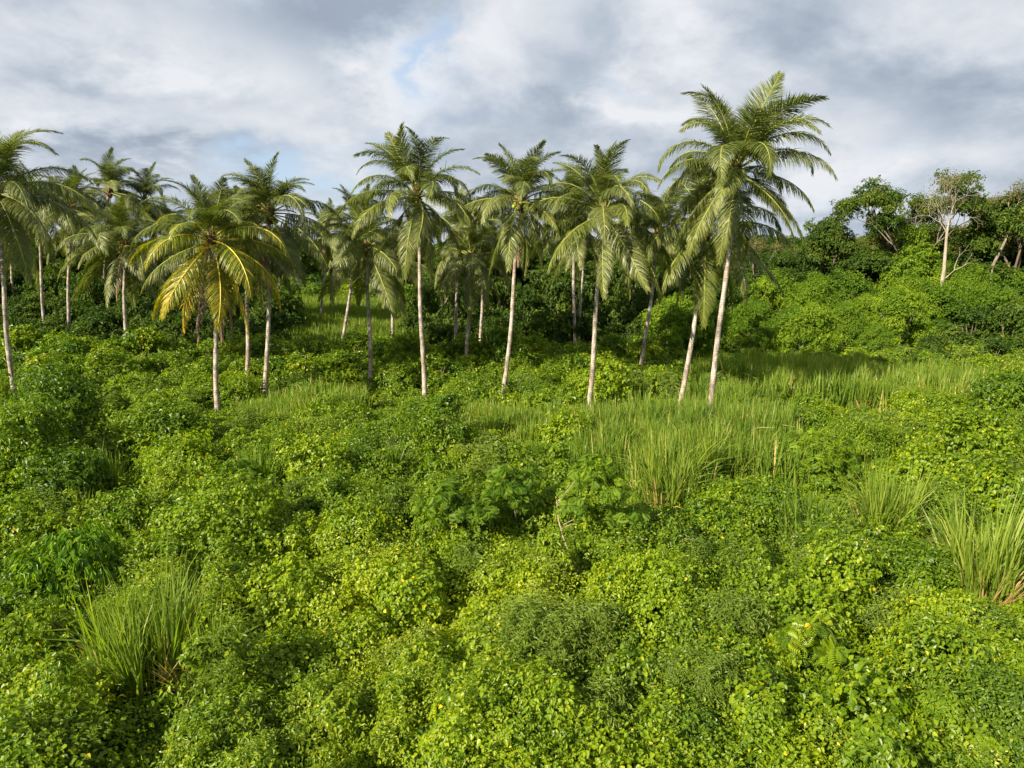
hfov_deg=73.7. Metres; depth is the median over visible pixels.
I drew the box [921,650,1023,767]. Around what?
creeper bush
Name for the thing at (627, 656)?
vine bush
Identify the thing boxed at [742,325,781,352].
thicket tree
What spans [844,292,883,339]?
thicket tree
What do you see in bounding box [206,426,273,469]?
vine bush
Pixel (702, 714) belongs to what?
creeper bush
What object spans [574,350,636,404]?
vine bush
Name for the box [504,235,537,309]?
forest tree
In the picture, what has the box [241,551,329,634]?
vine bush
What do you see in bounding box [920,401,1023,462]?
vine bush
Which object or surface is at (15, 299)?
understory shrub
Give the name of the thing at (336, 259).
forest tree
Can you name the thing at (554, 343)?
bush
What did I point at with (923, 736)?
vine bush
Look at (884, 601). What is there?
grass clump
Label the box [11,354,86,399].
bush
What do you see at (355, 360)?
bush
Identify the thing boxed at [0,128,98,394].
coconut palm
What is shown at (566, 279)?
forest tree
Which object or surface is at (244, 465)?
feathery bush
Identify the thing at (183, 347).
bush
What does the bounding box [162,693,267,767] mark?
bush
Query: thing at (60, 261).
forest tree
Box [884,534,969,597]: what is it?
bush
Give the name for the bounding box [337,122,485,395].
coconut palm
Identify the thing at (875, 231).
umbrella tree
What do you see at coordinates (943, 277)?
bare tree
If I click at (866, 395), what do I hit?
grass clump
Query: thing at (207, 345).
bush
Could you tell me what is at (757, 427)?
tall grass
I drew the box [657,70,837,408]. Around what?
coconut palm
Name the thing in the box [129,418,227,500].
vine bush
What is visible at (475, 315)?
understory shrub
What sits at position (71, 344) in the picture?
bush
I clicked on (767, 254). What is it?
forest tree
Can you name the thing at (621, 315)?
understory shrub
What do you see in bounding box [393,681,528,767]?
bush
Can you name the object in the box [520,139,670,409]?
coconut palm
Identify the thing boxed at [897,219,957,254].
ridge tree
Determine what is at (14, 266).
forest tree
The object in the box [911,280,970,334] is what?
thicket tree
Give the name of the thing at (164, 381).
bush
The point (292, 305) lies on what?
understory shrub
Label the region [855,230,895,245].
forest tree
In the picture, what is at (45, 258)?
forest tree
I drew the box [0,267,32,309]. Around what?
understory shrub
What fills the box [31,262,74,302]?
understory shrub
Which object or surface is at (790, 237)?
forest tree
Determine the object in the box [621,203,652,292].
coconut palm
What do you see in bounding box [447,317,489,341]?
bush
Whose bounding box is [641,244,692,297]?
forest tree
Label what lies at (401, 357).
bush
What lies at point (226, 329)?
bush
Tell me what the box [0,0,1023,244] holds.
sky
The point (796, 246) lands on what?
ridge tree
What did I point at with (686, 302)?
thicket tree
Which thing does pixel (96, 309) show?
bush
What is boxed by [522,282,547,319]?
understory shrub
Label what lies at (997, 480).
vine bush
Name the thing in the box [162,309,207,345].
bush
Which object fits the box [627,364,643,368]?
bush
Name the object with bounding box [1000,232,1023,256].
ridge tree
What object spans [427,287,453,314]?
understory shrub
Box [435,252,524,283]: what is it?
forest tree
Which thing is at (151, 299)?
understory shrub
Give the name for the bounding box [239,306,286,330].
bush
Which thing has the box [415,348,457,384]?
bush
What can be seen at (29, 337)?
bush
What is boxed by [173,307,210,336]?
bush
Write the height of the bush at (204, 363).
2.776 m
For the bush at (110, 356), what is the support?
on the ground at (150, 690)
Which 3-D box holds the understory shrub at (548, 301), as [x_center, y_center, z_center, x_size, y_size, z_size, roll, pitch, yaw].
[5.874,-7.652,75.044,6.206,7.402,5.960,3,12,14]
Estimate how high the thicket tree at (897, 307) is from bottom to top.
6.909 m
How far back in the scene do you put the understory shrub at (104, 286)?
76.82 m
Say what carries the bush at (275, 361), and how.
on the ground at (150, 690)
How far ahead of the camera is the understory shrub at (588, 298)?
71.95 m
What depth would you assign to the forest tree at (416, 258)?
132.87 m
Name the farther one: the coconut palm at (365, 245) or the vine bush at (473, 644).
the coconut palm at (365, 245)
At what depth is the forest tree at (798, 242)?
102.40 m
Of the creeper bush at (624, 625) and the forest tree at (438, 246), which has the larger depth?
the forest tree at (438, 246)
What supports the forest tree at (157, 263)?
on the ground at (150, 690)
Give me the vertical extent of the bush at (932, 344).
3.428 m
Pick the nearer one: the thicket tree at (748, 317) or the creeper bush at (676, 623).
the creeper bush at (676, 623)
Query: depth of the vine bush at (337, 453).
28.34 m
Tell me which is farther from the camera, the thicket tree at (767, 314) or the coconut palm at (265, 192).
the thicket tree at (767, 314)
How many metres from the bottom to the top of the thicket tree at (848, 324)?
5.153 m
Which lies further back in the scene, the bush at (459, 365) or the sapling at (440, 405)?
the bush at (459, 365)
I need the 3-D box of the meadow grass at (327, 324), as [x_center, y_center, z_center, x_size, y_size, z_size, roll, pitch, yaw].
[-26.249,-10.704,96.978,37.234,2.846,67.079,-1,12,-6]
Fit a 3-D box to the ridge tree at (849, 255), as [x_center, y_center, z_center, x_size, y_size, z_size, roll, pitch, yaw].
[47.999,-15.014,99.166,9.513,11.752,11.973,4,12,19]
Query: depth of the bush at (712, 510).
23.27 m
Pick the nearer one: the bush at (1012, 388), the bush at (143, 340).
the bush at (1012, 388)
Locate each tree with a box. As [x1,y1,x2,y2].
[0,235,42,272]
[31,245,86,280]
[33,249,90,271]
[80,249,160,284]
[109,239,198,273]
[162,247,206,280]
[245,233,313,289]
[273,275,304,295]
[286,258,332,280]
[301,281,319,297]
[315,242,357,282]
[316,283,335,296]
[336,276,360,296]
[354,283,378,298]
[396,252,424,285]
[404,282,415,297]
[422,255,466,318]
[434,241,455,286]
[435,242,533,274]
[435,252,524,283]
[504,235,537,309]
[506,268,537,292]
[521,240,595,297]
[523,260,618,292]
[586,246,604,303]
[597,229,644,287]
[608,236,648,288]
[636,301,706,358]
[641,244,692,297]
[645,245,733,292]
[654,291,705,348]
[672,299,735,359]
[694,251,743,300]
[703,281,740,333]
[725,300,771,350]
[729,296,777,337]
[731,272,764,300]
[737,244,767,263]
[737,251,811,283]
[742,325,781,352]
[745,237,786,282]
[748,233,781,253]
[749,235,798,246]
[750,267,797,326]
[759,246,781,258]
[765,304,801,345]
[773,235,805,255]
[776,299,845,355]
[782,277,844,329]
[784,244,824,254]
[792,250,848,275]
[795,216,858,277]
[796,270,841,300]
[800,253,830,277]
[817,303,870,346]
[820,268,878,317]
[825,244,862,261]
[826,244,920,287]
[827,168,995,254]
[828,260,870,278]
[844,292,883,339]
[846,229,924,252]
[851,323,894,353]
[854,236,890,283]
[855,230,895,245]
[860,286,938,348]
[863,197,941,253]
[874,267,923,297]
[886,306,927,336]
[889,275,950,331]
[891,223,943,250]
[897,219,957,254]
[905,167,992,285]
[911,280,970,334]
[924,220,1022,259]
[925,244,1020,278]
[927,259,974,281]
[930,224,1004,266]
[932,207,1001,245]
[933,275,993,330]
[939,224,1013,257]
[954,191,1023,269]
[954,281,1022,330]
[955,195,997,223]
[959,262,1000,287]
[987,266,1023,302]
[989,178,1023,286]
[993,245,1023,270]
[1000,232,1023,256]
[1013,249,1023,271]
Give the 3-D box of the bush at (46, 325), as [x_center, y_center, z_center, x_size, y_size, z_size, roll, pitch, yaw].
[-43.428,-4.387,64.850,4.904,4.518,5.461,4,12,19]
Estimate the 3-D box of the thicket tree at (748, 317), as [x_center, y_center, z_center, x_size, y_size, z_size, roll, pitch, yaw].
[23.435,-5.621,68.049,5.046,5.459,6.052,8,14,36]
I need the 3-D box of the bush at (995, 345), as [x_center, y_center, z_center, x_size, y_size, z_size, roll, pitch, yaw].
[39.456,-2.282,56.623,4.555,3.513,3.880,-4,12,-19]
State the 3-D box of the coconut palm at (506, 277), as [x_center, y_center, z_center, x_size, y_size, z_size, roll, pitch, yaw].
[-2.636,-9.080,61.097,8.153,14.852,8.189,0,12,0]
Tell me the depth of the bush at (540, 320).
65.87 m
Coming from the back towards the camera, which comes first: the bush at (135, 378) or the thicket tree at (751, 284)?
the thicket tree at (751, 284)
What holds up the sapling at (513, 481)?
on the ground at (150, 690)
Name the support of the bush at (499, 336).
on the ground at (150, 690)
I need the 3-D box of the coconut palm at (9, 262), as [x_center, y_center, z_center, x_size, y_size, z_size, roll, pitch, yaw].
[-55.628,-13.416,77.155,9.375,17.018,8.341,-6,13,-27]
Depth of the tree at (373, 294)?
115.83 m
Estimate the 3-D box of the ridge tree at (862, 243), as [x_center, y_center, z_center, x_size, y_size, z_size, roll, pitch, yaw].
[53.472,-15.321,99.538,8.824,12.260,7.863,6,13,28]
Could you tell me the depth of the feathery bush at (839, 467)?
28.70 m
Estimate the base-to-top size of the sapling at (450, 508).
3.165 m
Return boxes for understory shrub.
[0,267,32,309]
[0,278,16,316]
[0,292,37,319]
[8,272,47,300]
[17,288,53,317]
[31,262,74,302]
[46,294,75,323]
[56,268,119,311]
[64,297,102,321]
[86,277,119,306]
[97,278,147,311]
[106,305,130,322]
[111,292,153,331]
[128,274,165,314]
[154,293,181,318]
[155,269,202,308]
[167,293,197,340]
[180,270,208,312]
[193,288,234,333]
[230,291,257,321]
[233,275,259,315]
[245,290,296,334]
[253,274,308,327]
[396,285,441,331]
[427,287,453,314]
[430,289,473,336]
[444,278,500,337]
[472,275,515,325]
[500,285,542,330]
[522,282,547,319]
[526,267,577,321]
[543,288,589,318]
[567,278,611,336]
[585,289,616,312]
[600,284,644,334]
[607,283,641,311]
[625,288,659,332]
[634,281,669,298]
[653,284,690,302]
[678,279,705,304]
[713,289,746,334]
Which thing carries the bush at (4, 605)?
on the ground at (150, 690)
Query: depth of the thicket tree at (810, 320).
57.39 m
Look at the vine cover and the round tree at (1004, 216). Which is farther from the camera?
the round tree at (1004, 216)
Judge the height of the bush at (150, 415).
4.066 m
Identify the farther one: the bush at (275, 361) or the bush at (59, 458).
the bush at (275, 361)
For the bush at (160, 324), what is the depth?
63.00 m
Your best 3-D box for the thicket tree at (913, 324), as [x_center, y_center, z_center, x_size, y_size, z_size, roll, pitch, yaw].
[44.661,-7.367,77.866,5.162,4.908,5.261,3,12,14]
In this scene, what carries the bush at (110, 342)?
on the ground at (150, 690)
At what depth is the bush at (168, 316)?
69.59 m
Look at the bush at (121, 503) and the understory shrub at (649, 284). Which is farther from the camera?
the understory shrub at (649, 284)
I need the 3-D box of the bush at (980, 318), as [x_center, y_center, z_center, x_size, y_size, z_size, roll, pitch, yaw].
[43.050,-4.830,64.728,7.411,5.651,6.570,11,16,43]
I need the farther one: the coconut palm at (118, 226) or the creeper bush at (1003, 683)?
the coconut palm at (118, 226)
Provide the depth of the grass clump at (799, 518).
23.03 m
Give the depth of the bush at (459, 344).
55.31 m
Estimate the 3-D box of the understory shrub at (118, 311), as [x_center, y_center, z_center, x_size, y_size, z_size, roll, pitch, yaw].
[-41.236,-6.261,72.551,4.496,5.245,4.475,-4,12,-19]
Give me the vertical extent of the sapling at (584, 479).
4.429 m
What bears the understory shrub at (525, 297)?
on the ground at (150, 690)
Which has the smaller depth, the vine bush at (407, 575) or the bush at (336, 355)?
the vine bush at (407, 575)
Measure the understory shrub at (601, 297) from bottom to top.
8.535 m
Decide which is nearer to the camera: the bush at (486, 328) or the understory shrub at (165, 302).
the bush at (486, 328)
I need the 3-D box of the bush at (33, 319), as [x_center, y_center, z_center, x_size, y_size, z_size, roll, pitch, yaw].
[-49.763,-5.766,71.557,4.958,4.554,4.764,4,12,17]
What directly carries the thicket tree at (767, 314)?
on the ground at (150, 690)
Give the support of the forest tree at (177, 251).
on the ground at (150, 690)
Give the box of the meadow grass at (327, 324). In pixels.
[280,291,449,345]
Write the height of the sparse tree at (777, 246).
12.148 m
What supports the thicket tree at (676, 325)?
on the ground at (150, 690)
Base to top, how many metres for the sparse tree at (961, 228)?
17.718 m
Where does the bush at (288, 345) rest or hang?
on the ground at (150, 690)
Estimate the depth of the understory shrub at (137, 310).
69.53 m
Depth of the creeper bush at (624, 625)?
16.86 m
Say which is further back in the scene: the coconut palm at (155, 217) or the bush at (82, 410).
the coconut palm at (155, 217)
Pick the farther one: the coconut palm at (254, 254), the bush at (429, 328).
the bush at (429, 328)
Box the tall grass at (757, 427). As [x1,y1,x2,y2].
[228,347,1023,511]
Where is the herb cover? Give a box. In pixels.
[0,336,1023,767]
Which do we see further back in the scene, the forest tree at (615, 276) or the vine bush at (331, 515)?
the forest tree at (615, 276)
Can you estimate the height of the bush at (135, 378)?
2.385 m
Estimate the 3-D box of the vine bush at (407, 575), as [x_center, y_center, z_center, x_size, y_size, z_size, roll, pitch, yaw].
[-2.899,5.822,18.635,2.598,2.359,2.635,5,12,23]
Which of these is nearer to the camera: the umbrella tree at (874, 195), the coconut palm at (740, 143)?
the coconut palm at (740, 143)
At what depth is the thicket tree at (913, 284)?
78.09 m
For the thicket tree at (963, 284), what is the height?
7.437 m
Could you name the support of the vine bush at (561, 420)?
on the ground at (150, 690)
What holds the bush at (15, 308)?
on the ground at (150, 690)
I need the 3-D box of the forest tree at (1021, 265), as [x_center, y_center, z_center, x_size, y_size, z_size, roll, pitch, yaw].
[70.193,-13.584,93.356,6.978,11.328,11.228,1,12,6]
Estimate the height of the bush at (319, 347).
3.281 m
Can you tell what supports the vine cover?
on the ground at (150, 690)
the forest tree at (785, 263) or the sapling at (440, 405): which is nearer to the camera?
the sapling at (440, 405)
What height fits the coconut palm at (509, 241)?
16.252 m
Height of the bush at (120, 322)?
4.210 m
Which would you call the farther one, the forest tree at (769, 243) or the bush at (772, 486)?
the forest tree at (769, 243)
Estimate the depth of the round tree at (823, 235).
91.22 m
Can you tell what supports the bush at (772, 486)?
on the ground at (150, 690)
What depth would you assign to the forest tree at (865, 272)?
92.35 m
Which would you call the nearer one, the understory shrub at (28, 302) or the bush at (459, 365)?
the bush at (459, 365)
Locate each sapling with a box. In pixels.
[409,477,499,536]
[415,389,480,457]
[479,462,547,533]
[556,452,650,572]
[768,613,849,673]
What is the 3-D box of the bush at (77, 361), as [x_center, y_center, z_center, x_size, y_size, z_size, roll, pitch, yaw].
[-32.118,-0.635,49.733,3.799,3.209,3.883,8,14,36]
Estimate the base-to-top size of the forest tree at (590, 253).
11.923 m
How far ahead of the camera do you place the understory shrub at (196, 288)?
74.82 m
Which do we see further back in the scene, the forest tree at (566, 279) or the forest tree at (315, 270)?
the forest tree at (315, 270)
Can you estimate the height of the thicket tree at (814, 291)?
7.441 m
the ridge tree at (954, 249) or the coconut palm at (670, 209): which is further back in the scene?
the ridge tree at (954, 249)
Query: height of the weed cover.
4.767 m
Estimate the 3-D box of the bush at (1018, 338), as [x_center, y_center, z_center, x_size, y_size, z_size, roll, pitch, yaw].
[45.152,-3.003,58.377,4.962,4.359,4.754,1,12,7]
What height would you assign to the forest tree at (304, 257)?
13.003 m
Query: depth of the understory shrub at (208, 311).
69.78 m
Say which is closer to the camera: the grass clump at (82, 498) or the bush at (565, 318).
the grass clump at (82, 498)
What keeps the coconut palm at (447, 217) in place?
on the ground at (150, 690)
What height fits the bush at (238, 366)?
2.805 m
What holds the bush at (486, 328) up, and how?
on the ground at (150, 690)
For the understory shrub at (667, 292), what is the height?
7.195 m
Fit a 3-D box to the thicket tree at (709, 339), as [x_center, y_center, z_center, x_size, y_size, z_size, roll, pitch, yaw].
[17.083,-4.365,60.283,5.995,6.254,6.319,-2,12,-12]
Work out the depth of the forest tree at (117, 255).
79.28 m
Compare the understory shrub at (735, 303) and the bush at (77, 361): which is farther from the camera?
the understory shrub at (735, 303)
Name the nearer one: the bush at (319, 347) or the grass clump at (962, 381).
the grass clump at (962, 381)
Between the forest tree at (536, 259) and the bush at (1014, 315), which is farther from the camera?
the forest tree at (536, 259)
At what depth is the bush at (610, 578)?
18.47 m
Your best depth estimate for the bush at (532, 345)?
55.64 m
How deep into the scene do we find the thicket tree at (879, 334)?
59.83 m
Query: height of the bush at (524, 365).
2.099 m
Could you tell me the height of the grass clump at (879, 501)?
4.065 m
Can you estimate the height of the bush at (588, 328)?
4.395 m
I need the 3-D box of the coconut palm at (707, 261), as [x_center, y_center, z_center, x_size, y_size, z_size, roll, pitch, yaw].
[11.261,-5.292,40.290,8.834,15.760,9.195,0,12,0]
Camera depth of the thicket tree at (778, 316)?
65.71 m
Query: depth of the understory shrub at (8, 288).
76.63 m
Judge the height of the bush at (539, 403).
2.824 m
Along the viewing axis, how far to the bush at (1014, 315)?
61.77 m
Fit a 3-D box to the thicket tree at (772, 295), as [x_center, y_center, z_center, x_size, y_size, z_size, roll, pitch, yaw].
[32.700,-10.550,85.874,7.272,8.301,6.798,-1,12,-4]
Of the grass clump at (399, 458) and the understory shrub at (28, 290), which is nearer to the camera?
the grass clump at (399, 458)
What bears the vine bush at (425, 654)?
on the ground at (150, 690)
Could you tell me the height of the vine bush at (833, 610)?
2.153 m
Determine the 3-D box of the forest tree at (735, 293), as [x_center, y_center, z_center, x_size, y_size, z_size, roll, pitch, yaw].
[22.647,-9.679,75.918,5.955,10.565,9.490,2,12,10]
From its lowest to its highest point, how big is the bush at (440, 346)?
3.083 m
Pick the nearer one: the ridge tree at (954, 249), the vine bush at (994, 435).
the vine bush at (994, 435)
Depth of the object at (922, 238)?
85.83 m
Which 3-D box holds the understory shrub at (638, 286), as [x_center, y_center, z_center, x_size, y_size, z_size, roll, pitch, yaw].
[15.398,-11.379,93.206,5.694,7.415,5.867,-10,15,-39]
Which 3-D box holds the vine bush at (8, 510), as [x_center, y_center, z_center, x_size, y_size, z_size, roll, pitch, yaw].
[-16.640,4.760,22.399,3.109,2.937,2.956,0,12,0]
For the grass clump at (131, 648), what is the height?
3.502 m
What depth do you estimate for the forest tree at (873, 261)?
87.68 m
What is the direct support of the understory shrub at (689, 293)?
on the ground at (150, 690)
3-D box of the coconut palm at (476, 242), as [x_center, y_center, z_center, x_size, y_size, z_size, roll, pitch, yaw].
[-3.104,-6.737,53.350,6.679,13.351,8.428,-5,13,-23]
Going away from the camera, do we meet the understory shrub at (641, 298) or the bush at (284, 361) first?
the bush at (284, 361)
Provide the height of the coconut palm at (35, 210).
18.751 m
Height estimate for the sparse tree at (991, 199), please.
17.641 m
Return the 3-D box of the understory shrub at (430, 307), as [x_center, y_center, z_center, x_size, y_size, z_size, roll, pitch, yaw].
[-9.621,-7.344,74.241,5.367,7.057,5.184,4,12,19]
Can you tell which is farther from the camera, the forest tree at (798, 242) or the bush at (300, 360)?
the forest tree at (798, 242)
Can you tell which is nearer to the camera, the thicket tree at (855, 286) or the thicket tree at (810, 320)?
the thicket tree at (810, 320)
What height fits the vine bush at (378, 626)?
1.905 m
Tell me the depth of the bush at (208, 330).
67.72 m
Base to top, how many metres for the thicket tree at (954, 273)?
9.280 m
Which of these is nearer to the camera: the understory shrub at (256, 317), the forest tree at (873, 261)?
the understory shrub at (256, 317)
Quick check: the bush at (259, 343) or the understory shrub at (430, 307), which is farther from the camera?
the understory shrub at (430, 307)
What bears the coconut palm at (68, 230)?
on the ground at (150, 690)
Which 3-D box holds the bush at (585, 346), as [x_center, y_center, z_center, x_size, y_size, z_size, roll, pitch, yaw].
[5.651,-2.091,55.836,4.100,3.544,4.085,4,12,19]
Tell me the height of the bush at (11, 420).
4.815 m
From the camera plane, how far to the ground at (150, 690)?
16.40 m
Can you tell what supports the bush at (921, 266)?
on the ground at (150, 690)
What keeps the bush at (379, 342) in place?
on the ground at (150, 690)
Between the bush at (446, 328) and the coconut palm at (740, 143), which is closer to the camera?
the coconut palm at (740, 143)
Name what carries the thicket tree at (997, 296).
on the ground at (150, 690)
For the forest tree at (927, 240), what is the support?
on the ground at (150, 690)
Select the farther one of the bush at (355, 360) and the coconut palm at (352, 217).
the coconut palm at (352, 217)
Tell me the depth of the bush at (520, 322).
66.24 m
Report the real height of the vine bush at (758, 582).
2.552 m
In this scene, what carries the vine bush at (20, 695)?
on the ground at (150, 690)
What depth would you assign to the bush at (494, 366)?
49.58 m
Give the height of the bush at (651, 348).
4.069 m
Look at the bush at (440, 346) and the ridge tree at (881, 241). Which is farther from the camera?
the ridge tree at (881, 241)
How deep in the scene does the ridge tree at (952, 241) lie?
93.27 m
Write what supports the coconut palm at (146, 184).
on the ground at (150, 690)
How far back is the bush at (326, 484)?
24.26 m
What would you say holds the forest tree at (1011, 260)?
on the ground at (150, 690)
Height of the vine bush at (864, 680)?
2.740 m
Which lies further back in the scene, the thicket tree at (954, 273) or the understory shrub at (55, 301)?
the thicket tree at (954, 273)
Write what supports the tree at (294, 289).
on the ground at (150, 690)
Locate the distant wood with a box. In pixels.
[32,235,795,288]
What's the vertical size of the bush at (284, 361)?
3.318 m
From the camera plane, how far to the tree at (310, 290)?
115.95 m
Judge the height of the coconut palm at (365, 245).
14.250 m
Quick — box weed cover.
[0,333,1023,767]
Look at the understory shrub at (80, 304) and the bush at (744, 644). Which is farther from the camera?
the understory shrub at (80, 304)
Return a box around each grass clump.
[9,537,248,706]
[61,478,95,521]
[69,441,141,497]
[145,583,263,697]
[227,433,286,479]
[262,396,301,416]
[372,437,421,482]
[604,415,737,512]
[643,401,757,479]
[765,468,866,548]
[820,442,949,537]
[847,370,893,410]
[863,591,911,621]
[889,469,1023,606]
[912,369,976,397]
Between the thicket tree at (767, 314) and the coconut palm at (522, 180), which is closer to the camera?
the coconut palm at (522, 180)
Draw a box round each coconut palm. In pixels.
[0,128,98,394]
[0,161,74,323]
[3,206,59,304]
[15,164,120,331]
[47,192,129,295]
[56,196,180,347]
[79,147,159,278]
[92,161,186,268]
[128,173,298,413]
[131,196,201,265]
[190,185,300,376]
[196,152,343,396]
[292,198,352,314]
[307,196,428,385]
[316,183,394,340]
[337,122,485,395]
[352,219,435,339]
[399,183,516,351]
[434,212,525,357]
[439,199,522,342]
[453,138,585,394]
[491,194,530,305]
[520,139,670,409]
[531,165,623,342]
[540,192,623,340]
[595,180,709,364]
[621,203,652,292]
[627,154,797,402]
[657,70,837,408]
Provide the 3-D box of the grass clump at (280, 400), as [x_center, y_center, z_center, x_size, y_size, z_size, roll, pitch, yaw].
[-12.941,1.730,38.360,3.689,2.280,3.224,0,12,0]
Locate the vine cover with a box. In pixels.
[0,338,1023,767]
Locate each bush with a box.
[0,315,33,330]
[0,323,57,356]
[0,338,32,355]
[0,351,28,380]
[0,392,81,495]
[0,485,55,555]
[0,563,59,625]
[0,657,128,755]
[3,351,115,454]
[4,511,149,617]
[8,302,40,317]
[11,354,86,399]
[11,441,119,507]
[17,308,55,325]
[17,342,72,376]
[32,314,71,337]
[35,328,83,354]
[41,304,85,326]
[52,333,99,361]
[54,354,88,374]
[60,324,91,339]
[71,303,117,337]
[71,311,133,352]
[81,343,128,380]
[82,477,163,545]
[84,334,136,360]
[97,390,209,472]
[104,311,122,329]
[113,325,178,359]
[120,314,152,335]
[121,521,211,582]
[126,375,150,384]
[129,356,159,373]
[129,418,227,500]
[139,302,185,332]
[140,319,182,339]
[140,457,292,576]
[151,374,174,389]
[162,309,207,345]
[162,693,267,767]
[163,363,192,384]
[170,338,197,353]
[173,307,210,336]
[191,358,225,378]
[192,336,220,359]
[198,325,234,344]
[199,316,234,336]
[203,457,269,500]
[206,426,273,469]
[210,328,255,358]
[226,317,265,346]
[227,355,261,380]
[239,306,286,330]
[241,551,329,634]
[243,333,282,359]
[245,618,340,714]
[250,310,310,348]
[251,353,292,390]
[262,351,309,383]
[269,335,312,356]
[272,427,358,484]
[276,348,327,379]
[295,463,374,519]
[302,339,337,359]
[303,606,399,682]
[314,487,396,579]
[316,349,354,382]
[321,348,361,365]
[335,327,373,361]
[358,407,412,435]
[359,549,454,636]
[363,333,396,363]
[364,361,378,369]
[379,327,428,365]
[380,635,464,717]
[390,351,418,368]
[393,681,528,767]
[413,321,448,344]
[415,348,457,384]
[430,341,464,358]
[433,324,453,344]
[442,358,476,379]
[442,597,515,671]
[444,330,492,366]
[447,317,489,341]
[473,322,543,368]
[474,315,511,345]
[474,359,509,376]
[508,316,536,346]
[511,330,552,367]
[514,363,535,374]
[520,671,590,735]
[521,382,568,415]
[525,306,566,344]
[534,404,593,447]
[542,340,562,353]
[545,308,598,349]
[547,362,570,383]
[556,584,654,662]
[559,337,604,356]
[560,351,590,374]
[565,316,605,344]
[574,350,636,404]
[583,630,678,717]
[590,551,661,628]
[596,332,629,356]
[601,320,627,346]
[617,330,666,363]
[618,317,651,347]
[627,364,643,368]
[633,673,735,767]
[646,573,748,657]
[681,489,751,544]
[700,620,787,704]
[719,666,793,760]
[727,558,818,627]
[737,472,806,529]
[769,579,860,673]
[772,421,874,493]
[777,515,898,635]
[811,639,932,761]
[860,707,955,767]
[865,611,1005,729]
[880,429,992,487]
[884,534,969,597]
[912,333,956,360]
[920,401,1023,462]
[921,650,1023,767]
[926,305,1010,346]
[946,445,1023,531]
[955,367,1023,419]
[968,336,1012,358]
[969,296,1023,347]
[1006,332,1023,356]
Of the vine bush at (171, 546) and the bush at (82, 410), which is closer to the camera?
the vine bush at (171, 546)
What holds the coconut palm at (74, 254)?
on the ground at (150, 690)
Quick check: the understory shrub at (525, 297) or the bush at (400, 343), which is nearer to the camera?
the bush at (400, 343)
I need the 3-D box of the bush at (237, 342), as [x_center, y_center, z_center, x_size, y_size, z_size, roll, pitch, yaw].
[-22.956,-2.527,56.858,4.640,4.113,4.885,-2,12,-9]
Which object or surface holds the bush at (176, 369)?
on the ground at (150, 690)
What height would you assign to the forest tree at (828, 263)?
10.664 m
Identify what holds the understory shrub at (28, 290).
on the ground at (150, 690)
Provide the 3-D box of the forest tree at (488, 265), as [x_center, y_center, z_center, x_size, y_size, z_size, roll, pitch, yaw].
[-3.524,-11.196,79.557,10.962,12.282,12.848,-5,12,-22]
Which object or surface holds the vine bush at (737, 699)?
on the ground at (150, 690)
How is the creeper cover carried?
on the ground at (150, 690)
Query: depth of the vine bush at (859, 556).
18.22 m
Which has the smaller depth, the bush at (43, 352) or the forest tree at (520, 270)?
the bush at (43, 352)
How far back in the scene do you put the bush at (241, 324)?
62.59 m
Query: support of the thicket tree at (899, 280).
on the ground at (150, 690)
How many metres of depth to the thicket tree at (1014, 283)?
84.00 m
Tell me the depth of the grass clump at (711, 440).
29.34 m
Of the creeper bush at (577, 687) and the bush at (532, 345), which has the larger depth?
the bush at (532, 345)
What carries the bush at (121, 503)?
on the ground at (150, 690)
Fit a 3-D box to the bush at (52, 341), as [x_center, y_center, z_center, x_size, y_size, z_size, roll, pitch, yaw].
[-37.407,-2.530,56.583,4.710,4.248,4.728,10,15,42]
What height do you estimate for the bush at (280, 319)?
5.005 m
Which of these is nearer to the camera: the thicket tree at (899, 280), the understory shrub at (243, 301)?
the understory shrub at (243, 301)
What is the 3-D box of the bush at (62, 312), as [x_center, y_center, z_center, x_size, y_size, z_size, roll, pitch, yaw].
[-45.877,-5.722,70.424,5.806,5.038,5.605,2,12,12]
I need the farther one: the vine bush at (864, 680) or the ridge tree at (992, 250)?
the ridge tree at (992, 250)
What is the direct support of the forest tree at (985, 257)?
on the ground at (150, 690)
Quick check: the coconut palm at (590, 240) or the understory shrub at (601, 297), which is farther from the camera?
the understory shrub at (601, 297)
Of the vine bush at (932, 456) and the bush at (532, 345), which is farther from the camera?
the bush at (532, 345)
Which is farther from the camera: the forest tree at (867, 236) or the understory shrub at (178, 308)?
the forest tree at (867, 236)
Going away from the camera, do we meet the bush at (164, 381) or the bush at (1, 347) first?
the bush at (164, 381)
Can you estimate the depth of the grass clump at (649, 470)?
26.62 m
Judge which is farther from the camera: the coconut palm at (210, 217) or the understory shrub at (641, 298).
the understory shrub at (641, 298)
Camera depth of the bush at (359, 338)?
58.92 m
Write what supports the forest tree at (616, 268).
on the ground at (150, 690)
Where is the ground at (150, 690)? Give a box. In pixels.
[0,272,1023,767]
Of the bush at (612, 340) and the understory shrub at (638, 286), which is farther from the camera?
the understory shrub at (638, 286)
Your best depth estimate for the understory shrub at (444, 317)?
71.47 m
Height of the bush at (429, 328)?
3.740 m
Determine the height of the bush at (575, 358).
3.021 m
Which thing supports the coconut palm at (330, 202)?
on the ground at (150, 690)
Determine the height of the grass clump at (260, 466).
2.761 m
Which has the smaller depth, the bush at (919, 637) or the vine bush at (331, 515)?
the bush at (919, 637)
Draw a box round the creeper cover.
[0,338,1023,767]
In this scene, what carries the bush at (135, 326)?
on the ground at (150, 690)
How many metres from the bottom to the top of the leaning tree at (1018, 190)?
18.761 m
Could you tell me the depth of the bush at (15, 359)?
48.67 m
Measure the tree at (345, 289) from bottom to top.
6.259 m
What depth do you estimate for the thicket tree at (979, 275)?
84.45 m

